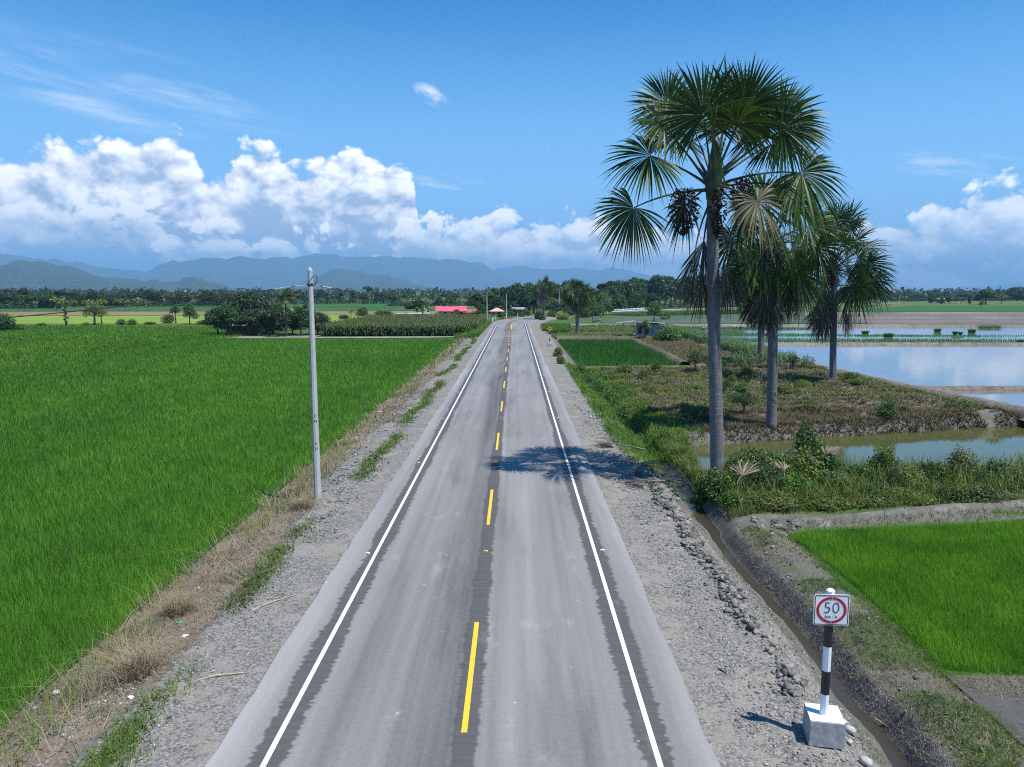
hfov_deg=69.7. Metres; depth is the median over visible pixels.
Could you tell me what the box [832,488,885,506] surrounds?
shrub
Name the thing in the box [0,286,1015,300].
wood
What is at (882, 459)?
shrub
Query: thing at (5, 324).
shrub
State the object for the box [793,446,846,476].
shrub
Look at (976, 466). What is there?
tall weeds
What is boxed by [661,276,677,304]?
broadleaf tree
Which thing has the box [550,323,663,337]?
marsh grass
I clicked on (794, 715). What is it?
gravel stones
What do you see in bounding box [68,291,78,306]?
spreading tree
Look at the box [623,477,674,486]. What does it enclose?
fallen frond
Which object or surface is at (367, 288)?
spreading tree
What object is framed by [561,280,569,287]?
broadleaf tree
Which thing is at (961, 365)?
paddy water
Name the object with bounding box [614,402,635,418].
shrub
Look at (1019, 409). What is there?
earth bund
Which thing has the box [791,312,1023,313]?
earth bund
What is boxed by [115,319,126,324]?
shrub
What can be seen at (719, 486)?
shrub
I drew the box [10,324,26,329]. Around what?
shrub
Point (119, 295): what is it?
broadleaf tree
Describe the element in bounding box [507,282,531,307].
broadleaf tree
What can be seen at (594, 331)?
pond water
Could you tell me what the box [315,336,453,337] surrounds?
dirt track
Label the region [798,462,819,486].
shrub
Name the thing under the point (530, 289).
broadleaf tree
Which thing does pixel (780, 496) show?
shrub
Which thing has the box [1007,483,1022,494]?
shrub
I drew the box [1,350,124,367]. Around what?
earth bund
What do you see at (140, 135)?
sky
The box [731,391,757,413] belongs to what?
sapling
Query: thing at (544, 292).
fan palm
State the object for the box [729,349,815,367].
young maize plants
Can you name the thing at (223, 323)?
broadleaf tree
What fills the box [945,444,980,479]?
shrub
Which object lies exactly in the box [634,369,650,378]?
shrub
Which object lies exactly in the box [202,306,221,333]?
broadleaf tree
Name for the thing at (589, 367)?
earth bund
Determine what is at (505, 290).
broadleaf tree
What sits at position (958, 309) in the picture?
rice field
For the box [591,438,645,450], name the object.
fallen frond
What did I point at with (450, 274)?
mountains
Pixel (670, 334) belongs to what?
shrub
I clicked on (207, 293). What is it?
broadleaf tree
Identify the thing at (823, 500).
shrub
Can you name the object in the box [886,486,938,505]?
shrub
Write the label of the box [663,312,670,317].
shrub
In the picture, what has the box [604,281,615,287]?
broadleaf tree
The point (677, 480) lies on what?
fallen frond
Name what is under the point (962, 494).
shrub
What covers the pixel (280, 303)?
coconut palm
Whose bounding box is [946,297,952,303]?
broadleaf tree
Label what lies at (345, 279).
mountains
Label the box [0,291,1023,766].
ground
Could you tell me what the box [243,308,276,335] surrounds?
broadleaf tree
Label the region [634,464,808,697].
soil clods
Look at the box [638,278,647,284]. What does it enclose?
spreading tree
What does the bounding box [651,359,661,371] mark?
shrub
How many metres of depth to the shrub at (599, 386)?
63.75 m
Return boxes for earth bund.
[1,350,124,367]
[555,335,652,339]
[583,365,704,368]
[629,338,690,364]
[667,324,1023,326]
[748,342,1023,344]
[753,350,1023,416]
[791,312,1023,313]
[844,317,1023,317]
[925,386,1023,390]
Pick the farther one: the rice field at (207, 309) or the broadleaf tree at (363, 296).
the broadleaf tree at (363, 296)
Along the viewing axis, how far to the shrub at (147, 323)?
186.65 m
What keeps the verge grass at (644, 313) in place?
on the ground at (194, 741)
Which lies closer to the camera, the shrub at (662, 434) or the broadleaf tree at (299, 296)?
the shrub at (662, 434)
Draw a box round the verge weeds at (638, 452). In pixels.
[606,431,699,521]
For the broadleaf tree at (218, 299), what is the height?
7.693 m
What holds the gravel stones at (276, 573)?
on the ground at (194, 741)
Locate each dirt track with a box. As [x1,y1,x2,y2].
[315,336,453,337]
[571,324,987,324]
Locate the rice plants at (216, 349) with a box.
[0,337,454,714]
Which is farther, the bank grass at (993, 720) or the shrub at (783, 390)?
the shrub at (783, 390)
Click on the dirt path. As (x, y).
(1013, 705)
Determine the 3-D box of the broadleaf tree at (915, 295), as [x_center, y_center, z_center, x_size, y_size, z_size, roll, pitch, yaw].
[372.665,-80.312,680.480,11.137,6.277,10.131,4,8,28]
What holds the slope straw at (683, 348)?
on the ground at (194, 741)
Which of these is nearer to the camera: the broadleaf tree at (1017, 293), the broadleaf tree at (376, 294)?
the broadleaf tree at (376, 294)
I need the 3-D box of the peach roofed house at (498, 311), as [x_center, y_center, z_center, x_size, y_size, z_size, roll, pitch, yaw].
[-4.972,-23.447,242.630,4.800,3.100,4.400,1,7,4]
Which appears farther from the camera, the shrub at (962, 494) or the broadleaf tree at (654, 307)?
the broadleaf tree at (654, 307)
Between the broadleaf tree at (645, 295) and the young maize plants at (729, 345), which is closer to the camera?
the young maize plants at (729, 345)
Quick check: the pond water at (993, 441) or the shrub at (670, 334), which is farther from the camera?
the shrub at (670, 334)
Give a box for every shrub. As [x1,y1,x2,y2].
[0,312,16,330]
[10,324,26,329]
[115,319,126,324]
[126,318,139,324]
[143,321,156,324]
[160,313,174,322]
[338,315,348,318]
[354,306,368,315]
[373,310,393,315]
[534,311,546,319]
[547,309,556,316]
[552,346,564,355]
[556,312,569,319]
[556,355,565,363]
[562,306,573,315]
[572,308,591,317]
[573,361,587,372]
[582,373,595,382]
[586,379,607,391]
[587,303,607,315]
[603,389,618,400]
[614,362,633,373]
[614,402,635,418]
[630,417,646,428]
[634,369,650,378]
[640,384,661,392]
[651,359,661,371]
[651,427,671,443]
[653,329,664,339]
[661,326,683,340]
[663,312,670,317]
[668,370,682,374]
[683,384,707,389]
[684,405,708,419]
[693,472,708,504]
[700,464,745,501]
[709,451,761,487]
[713,489,753,510]
[722,359,729,366]
[722,368,733,376]
[722,382,727,391]
[724,378,733,387]
[725,393,739,401]
[725,444,784,477]
[727,373,736,382]
[731,380,750,390]
[734,456,779,485]
[740,366,756,375]
[741,489,800,510]
[761,384,790,394]
[773,453,802,477]
[774,445,826,481]
[776,470,820,492]
[786,490,852,511]
[790,416,824,455]
[793,379,811,386]
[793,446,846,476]
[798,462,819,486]
[805,398,821,405]
[814,467,859,494]
[824,453,844,473]
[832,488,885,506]
[838,371,856,380]
[845,460,882,483]
[846,378,866,384]
[856,481,888,502]
[857,377,876,382]
[864,444,909,473]
[874,395,899,418]
[874,481,891,493]
[880,465,928,487]
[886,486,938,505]
[904,493,926,505]
[910,459,953,484]
[929,485,971,502]
[936,395,983,410]
[936,483,954,501]
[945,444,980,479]
[946,483,979,502]
[948,462,970,480]
[965,481,1011,502]
[970,457,1023,486]
[992,489,1020,500]
[993,466,1023,490]
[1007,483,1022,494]
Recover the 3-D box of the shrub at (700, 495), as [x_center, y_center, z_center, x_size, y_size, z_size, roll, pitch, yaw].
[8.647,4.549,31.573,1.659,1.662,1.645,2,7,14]
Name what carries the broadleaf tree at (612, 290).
on the ground at (194, 741)
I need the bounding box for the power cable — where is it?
[0,275,483,318]
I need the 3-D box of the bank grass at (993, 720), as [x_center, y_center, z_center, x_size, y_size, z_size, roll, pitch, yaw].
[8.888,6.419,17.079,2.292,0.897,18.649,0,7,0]
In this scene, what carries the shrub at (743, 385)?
on the ground at (194, 741)
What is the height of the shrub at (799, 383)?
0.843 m
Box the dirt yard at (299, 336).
[220,335,320,337]
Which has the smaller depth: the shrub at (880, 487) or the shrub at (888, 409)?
the shrub at (880, 487)
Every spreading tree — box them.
[0,289,12,293]
[49,291,70,308]
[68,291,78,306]
[363,286,371,302]
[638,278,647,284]
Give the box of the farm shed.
[227,323,260,334]
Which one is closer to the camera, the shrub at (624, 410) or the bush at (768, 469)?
the bush at (768, 469)
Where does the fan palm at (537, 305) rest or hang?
on the ground at (194, 741)
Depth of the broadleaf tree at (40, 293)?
362.77 m
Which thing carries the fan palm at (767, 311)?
on the ground at (194, 741)
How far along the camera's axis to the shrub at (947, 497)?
28.95 m
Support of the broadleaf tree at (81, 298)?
on the ground at (194, 741)
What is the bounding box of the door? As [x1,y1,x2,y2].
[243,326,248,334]
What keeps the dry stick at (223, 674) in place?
on the ground at (194, 741)
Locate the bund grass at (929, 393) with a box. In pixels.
[791,364,984,408]
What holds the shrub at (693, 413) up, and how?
on the ground at (194, 741)
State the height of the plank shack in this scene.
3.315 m
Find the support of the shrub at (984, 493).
on the ground at (194, 741)
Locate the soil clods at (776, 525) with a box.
[751,516,799,536]
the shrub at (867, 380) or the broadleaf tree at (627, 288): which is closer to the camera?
the shrub at (867, 380)
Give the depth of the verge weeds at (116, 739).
19.51 m
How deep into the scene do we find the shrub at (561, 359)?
82.71 m
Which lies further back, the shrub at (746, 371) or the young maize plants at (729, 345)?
the young maize plants at (729, 345)
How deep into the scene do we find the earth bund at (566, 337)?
128.94 m
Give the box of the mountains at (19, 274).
[0,260,245,292]
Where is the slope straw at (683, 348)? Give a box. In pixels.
[637,337,756,364]
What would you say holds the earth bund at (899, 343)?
on the ground at (194, 741)
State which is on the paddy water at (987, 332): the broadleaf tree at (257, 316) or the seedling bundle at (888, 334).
the seedling bundle at (888, 334)
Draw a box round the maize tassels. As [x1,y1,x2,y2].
[323,313,485,325]
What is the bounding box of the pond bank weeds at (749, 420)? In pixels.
[648,403,1023,441]
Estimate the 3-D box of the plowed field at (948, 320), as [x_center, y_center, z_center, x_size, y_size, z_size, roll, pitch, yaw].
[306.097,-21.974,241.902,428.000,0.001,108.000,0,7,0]
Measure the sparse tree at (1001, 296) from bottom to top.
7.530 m
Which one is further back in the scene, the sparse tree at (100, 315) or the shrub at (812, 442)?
the sparse tree at (100, 315)
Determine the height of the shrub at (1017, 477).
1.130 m
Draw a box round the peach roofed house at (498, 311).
[489,308,503,316]
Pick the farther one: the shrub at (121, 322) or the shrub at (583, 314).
the shrub at (583, 314)
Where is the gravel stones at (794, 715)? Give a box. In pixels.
[567,391,889,766]
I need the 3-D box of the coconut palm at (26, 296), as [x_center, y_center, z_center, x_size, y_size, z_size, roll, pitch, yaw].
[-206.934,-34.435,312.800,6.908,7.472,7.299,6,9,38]
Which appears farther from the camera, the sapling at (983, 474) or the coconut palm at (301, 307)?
the coconut palm at (301, 307)
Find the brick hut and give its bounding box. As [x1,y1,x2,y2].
[509,307,525,315]
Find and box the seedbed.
[787,525,1023,676]
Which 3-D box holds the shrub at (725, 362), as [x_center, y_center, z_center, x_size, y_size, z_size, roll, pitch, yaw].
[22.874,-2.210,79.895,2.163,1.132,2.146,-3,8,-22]
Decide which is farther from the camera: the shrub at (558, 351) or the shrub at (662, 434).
the shrub at (558, 351)
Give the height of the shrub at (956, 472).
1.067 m
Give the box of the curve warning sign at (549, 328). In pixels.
[547,326,551,346]
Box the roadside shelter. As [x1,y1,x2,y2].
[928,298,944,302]
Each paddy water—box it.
[684,327,1023,342]
[750,345,1023,420]
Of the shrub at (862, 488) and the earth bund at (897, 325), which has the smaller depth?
the shrub at (862, 488)
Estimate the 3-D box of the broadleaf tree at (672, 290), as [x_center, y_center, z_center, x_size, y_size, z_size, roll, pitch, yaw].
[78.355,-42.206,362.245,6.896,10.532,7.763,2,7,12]
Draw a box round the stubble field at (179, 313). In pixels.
[1,311,437,315]
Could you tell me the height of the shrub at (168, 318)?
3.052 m
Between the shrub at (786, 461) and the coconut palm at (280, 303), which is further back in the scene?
the coconut palm at (280, 303)
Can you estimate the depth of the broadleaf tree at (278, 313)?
145.34 m
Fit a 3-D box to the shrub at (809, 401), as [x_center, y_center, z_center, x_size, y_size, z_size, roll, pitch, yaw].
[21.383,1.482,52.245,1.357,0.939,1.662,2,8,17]
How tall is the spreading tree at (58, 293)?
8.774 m
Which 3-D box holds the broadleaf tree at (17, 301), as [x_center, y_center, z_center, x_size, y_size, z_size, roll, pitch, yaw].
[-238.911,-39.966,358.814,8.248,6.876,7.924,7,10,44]
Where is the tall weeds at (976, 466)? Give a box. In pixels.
[724,448,1023,512]
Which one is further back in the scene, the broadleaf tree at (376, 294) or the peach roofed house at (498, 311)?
the broadleaf tree at (376, 294)
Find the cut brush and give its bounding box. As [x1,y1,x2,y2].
[590,363,1004,412]
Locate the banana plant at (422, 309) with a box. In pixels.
[416,305,429,314]
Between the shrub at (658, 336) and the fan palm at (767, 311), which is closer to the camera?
the fan palm at (767, 311)
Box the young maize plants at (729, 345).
[652,321,794,360]
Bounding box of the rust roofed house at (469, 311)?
[463,309,476,313]
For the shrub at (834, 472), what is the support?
on the ground at (194, 741)
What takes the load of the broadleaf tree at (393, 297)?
on the ground at (194, 741)
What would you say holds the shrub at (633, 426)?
on the ground at (194, 741)
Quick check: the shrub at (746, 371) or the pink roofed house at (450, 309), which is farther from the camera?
the pink roofed house at (450, 309)
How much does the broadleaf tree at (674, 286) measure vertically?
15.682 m
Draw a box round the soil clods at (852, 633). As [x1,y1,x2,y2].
[738,518,1021,766]
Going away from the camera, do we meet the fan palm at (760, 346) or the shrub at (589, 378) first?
the shrub at (589, 378)
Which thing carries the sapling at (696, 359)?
on the ground at (194, 741)
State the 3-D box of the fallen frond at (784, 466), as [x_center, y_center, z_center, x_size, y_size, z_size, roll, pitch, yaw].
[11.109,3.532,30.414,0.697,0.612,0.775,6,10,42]
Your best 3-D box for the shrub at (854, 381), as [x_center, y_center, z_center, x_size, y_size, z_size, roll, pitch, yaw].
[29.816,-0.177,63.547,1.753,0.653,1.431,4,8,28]
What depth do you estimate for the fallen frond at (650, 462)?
34.54 m
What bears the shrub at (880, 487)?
on the ground at (194, 741)
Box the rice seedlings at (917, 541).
[792,516,1023,675]
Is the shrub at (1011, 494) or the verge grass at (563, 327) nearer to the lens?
the shrub at (1011, 494)
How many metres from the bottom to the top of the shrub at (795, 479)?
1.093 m
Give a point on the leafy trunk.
(65, 318)
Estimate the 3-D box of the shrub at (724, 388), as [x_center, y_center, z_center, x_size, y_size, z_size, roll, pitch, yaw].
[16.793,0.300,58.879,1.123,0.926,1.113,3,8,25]
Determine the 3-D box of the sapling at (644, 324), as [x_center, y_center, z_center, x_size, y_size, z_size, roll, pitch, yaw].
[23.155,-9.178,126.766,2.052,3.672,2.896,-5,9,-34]
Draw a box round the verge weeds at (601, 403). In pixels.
[564,362,699,466]
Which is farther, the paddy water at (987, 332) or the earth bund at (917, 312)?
the earth bund at (917, 312)
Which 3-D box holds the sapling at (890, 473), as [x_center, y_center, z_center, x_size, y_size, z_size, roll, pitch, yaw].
[15.826,4.031,30.477,1.027,1.112,0.855,3,8,20]
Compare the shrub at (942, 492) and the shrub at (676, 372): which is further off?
the shrub at (676, 372)
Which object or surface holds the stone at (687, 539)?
on the ground at (194, 741)
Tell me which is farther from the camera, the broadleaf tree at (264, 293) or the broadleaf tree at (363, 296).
the broadleaf tree at (264, 293)
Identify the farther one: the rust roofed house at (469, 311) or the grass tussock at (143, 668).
the rust roofed house at (469, 311)
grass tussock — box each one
[77,622,193,685]
[144,585,206,617]
[281,491,323,510]
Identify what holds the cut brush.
on the ground at (194, 741)
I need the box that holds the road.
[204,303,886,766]
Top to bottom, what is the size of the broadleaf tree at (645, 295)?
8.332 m
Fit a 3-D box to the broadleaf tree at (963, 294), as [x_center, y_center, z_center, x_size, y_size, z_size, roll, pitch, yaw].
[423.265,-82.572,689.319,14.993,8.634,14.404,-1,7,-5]
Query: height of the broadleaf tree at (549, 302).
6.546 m
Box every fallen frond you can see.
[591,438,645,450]
[604,457,671,469]
[620,471,687,483]
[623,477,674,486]
[728,460,759,483]
[770,461,790,475]
[821,445,842,455]
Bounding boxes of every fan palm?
[530,292,541,311]
[531,276,556,319]
[559,278,596,332]
[587,51,850,483]
[705,169,852,430]
[720,239,787,362]
[779,198,897,379]
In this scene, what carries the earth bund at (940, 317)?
on the ground at (194, 741)
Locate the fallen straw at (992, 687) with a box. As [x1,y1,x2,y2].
[944,669,1023,754]
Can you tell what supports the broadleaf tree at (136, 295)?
on the ground at (194, 741)
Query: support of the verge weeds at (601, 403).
on the ground at (194, 741)
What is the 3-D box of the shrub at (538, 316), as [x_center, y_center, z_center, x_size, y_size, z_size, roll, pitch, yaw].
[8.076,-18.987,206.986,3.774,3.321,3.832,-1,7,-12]
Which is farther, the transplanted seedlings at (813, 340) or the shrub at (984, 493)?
the transplanted seedlings at (813, 340)
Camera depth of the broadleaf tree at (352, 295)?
500.37 m
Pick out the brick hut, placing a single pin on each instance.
(515, 309)
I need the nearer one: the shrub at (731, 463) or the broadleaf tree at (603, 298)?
the shrub at (731, 463)
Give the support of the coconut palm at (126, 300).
on the ground at (194, 741)
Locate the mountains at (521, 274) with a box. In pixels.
[493,265,662,289]
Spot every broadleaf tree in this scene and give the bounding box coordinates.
[1,294,12,305]
[13,287,32,307]
[13,295,30,305]
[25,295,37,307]
[37,290,47,305]
[37,292,49,307]
[42,295,60,307]
[65,295,77,303]
[77,295,85,306]
[84,290,98,305]
[97,292,113,306]
[110,291,129,305]
[121,290,133,301]
[131,292,140,304]
[139,293,148,305]
[141,289,153,301]
[151,292,163,305]
[171,293,178,304]
[175,290,189,303]
[181,303,200,323]
[198,290,217,304]
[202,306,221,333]
[212,293,223,302]
[212,304,239,335]
[218,307,240,334]
[219,291,227,302]
[227,291,274,314]
[236,308,260,335]
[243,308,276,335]
[256,317,279,335]
[261,291,267,298]
[265,305,284,333]
[279,311,298,334]
[288,308,308,335]
[293,292,300,301]
[306,309,321,328]
[315,311,331,333]
[316,289,325,297]
[349,291,355,300]
[358,292,367,302]
[373,292,379,302]
[388,290,397,299]
[403,299,430,312]
[435,296,443,305]
[444,297,453,305]
[466,294,484,308]
[475,304,487,314]
[488,295,505,309]
[501,285,510,310]
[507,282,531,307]
[524,282,534,310]
[524,286,547,313]
[539,297,555,310]
[545,285,555,298]
[547,301,561,312]
[552,284,563,299]
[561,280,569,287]
[589,287,600,300]
[596,283,608,288]
[596,292,611,305]
[601,286,618,295]
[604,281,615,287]
[604,304,613,312]
[611,280,623,292]
[611,294,622,310]
[616,279,647,307]
[618,295,627,308]
[626,277,647,304]
[628,293,645,309]
[640,292,648,308]
[644,293,660,306]
[645,274,670,298]
[647,301,662,320]
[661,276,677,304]
[664,287,677,304]
[668,279,685,304]
[908,293,917,297]
[927,294,936,303]
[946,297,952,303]
[953,291,972,296]
[973,288,997,304]
[1003,286,1023,300]
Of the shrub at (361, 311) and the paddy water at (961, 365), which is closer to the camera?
the paddy water at (961, 365)
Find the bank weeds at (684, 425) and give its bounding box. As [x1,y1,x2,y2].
[632,407,709,505]
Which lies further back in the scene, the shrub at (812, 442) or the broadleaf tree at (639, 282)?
the broadleaf tree at (639, 282)
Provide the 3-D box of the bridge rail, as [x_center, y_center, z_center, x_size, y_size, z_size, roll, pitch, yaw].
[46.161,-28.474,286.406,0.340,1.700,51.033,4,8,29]
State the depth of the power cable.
25.82 m
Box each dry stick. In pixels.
[200,672,249,678]
[252,594,295,609]
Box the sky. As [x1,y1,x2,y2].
[0,0,1023,290]
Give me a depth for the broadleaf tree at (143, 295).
402.69 m
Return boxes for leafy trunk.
[62,305,68,324]
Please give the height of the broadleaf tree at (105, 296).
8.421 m
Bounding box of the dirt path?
[946,675,1023,744]
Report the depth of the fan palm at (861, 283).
64.62 m
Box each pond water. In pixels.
[559,331,632,333]
[689,427,1023,469]
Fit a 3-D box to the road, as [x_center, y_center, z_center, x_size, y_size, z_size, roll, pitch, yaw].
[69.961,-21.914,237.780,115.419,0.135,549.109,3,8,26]
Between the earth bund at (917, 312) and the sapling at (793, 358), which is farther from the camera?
the earth bund at (917, 312)
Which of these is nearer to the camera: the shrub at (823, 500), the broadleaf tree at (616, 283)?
the shrub at (823, 500)
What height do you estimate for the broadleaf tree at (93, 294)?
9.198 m
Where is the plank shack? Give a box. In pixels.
[617,320,665,335]
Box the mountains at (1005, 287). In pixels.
[901,282,1023,290]
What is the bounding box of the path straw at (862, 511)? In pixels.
[757,499,1022,529]
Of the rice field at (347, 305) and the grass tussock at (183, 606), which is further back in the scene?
the rice field at (347, 305)
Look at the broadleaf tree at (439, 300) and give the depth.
403.76 m
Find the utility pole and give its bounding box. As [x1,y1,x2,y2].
[307,267,320,498]
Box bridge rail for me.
[606,307,647,313]
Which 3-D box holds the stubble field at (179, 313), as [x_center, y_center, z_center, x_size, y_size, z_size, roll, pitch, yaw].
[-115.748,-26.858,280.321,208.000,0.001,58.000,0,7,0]
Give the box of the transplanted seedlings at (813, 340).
[685,326,1023,342]
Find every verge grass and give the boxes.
[0,337,463,766]
[454,319,491,338]
[539,322,570,331]
[609,309,748,315]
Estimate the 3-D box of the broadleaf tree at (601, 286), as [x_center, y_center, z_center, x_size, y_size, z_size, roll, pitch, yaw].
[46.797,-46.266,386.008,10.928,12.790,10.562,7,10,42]
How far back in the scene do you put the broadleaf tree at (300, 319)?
139.49 m
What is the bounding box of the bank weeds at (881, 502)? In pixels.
[638,419,1023,520]
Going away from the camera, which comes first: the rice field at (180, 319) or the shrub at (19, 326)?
the shrub at (19, 326)
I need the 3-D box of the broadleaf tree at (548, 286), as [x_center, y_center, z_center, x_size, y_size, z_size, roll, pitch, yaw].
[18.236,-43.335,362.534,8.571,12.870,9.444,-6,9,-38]
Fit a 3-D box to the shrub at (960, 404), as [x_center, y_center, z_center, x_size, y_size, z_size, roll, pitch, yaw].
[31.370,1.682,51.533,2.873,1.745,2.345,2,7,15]
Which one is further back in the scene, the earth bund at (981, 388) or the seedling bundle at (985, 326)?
the seedling bundle at (985, 326)
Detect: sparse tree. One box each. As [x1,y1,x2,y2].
[82,301,105,324]
[92,305,108,322]
[996,293,1006,303]
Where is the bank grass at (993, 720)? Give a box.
[737,523,1023,766]
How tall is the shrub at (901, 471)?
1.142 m
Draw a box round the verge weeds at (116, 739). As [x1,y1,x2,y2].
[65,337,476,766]
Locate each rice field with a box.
[0,308,476,310]
[9,303,401,306]
[10,315,374,323]
[840,306,1023,311]
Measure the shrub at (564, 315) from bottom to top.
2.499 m
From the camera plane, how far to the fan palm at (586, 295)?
140.54 m
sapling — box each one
[169,305,180,322]
[638,320,652,337]
[687,350,706,371]
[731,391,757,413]
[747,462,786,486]
[784,355,799,367]
[800,451,840,470]
[881,468,906,489]
[974,471,992,482]
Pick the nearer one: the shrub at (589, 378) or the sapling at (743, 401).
the sapling at (743, 401)
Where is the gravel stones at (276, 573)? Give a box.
[0,392,435,766]
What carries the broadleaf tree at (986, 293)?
on the ground at (194, 741)
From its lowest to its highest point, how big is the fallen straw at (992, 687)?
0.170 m
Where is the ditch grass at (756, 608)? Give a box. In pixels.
[699,527,888,766]
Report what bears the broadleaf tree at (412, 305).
on the ground at (194, 741)
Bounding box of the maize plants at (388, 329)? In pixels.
[320,315,487,335]
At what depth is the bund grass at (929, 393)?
60.97 m
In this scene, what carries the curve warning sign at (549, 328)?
on the ground at (194, 741)
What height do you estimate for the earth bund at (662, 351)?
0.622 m
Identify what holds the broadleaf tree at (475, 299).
on the ground at (194, 741)
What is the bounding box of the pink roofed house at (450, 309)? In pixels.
[436,306,466,315]
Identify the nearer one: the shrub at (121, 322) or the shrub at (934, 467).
the shrub at (934, 467)
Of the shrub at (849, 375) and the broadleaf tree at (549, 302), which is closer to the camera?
the shrub at (849, 375)
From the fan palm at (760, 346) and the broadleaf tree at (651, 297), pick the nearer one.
the fan palm at (760, 346)
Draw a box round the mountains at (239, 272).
[0,254,300,290]
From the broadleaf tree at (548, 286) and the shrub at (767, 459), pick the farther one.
the broadleaf tree at (548, 286)
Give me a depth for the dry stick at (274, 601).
19.33 m
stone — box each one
[681,537,696,546]
[846,725,855,733]
[859,756,872,765]
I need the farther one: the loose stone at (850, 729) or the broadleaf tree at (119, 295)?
the broadleaf tree at (119, 295)
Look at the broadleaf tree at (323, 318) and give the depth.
145.48 m
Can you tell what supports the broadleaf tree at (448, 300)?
on the ground at (194, 741)
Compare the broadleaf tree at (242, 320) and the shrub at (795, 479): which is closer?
the shrub at (795, 479)
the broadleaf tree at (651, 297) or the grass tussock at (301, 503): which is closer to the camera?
the grass tussock at (301, 503)
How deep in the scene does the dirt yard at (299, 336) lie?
136.70 m
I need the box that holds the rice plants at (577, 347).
[558,338,683,365]
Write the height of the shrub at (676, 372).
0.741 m
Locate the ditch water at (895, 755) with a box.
[609,401,910,766]
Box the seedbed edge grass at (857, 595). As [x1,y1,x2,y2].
[780,503,1023,694]
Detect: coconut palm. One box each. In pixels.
[16,294,34,310]
[50,297,60,310]
[118,298,129,307]
[158,289,167,300]
[265,288,302,335]
[266,301,284,330]
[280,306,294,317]
[295,302,308,329]
[447,292,462,305]
[468,291,482,297]
[504,300,517,309]
[555,287,563,300]
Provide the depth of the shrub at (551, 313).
226.97 m
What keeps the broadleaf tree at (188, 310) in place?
on the ground at (194, 741)
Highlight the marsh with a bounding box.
[603,314,875,323]
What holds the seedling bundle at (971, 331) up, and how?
on the paddy water at (987, 332)
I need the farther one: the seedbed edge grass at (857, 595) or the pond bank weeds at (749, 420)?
the pond bank weeds at (749, 420)
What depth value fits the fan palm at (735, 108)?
29.04 m
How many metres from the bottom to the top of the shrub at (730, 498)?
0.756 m
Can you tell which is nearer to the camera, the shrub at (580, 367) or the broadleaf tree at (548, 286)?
the shrub at (580, 367)
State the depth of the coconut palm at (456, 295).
242.48 m
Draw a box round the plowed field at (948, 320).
[800,313,1023,323]
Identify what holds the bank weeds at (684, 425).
on the ground at (194, 741)
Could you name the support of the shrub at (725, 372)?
on the ground at (194, 741)
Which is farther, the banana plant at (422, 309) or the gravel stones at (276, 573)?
the banana plant at (422, 309)
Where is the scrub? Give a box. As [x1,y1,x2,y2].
[0,292,1023,312]
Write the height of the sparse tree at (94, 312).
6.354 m
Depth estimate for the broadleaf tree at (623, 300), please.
311.51 m
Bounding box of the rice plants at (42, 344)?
[0,324,304,365]
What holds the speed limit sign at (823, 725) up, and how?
on the ground at (194, 741)
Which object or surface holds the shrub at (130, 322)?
on the ground at (194, 741)
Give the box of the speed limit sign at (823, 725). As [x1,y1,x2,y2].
[802,588,849,749]
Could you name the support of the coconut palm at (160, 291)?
on the ground at (194, 741)
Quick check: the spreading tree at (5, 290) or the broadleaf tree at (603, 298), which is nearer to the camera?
the broadleaf tree at (603, 298)
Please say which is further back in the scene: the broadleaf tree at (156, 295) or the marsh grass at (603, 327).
the broadleaf tree at (156, 295)
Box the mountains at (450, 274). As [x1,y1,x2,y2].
[268,253,522,290]
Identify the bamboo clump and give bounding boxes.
[482,291,495,312]
[499,287,505,309]
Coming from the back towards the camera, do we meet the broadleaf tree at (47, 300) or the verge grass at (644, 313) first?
the broadleaf tree at (47, 300)
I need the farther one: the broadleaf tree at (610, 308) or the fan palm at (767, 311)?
the broadleaf tree at (610, 308)
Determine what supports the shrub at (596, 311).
on the ground at (194, 741)
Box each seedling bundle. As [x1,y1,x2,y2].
[883,333,893,336]
[968,329,976,332]
[978,325,1001,327]
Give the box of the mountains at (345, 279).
[282,268,461,291]
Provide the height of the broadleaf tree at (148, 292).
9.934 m
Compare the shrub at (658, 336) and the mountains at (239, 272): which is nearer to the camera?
the shrub at (658, 336)
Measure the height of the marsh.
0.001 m

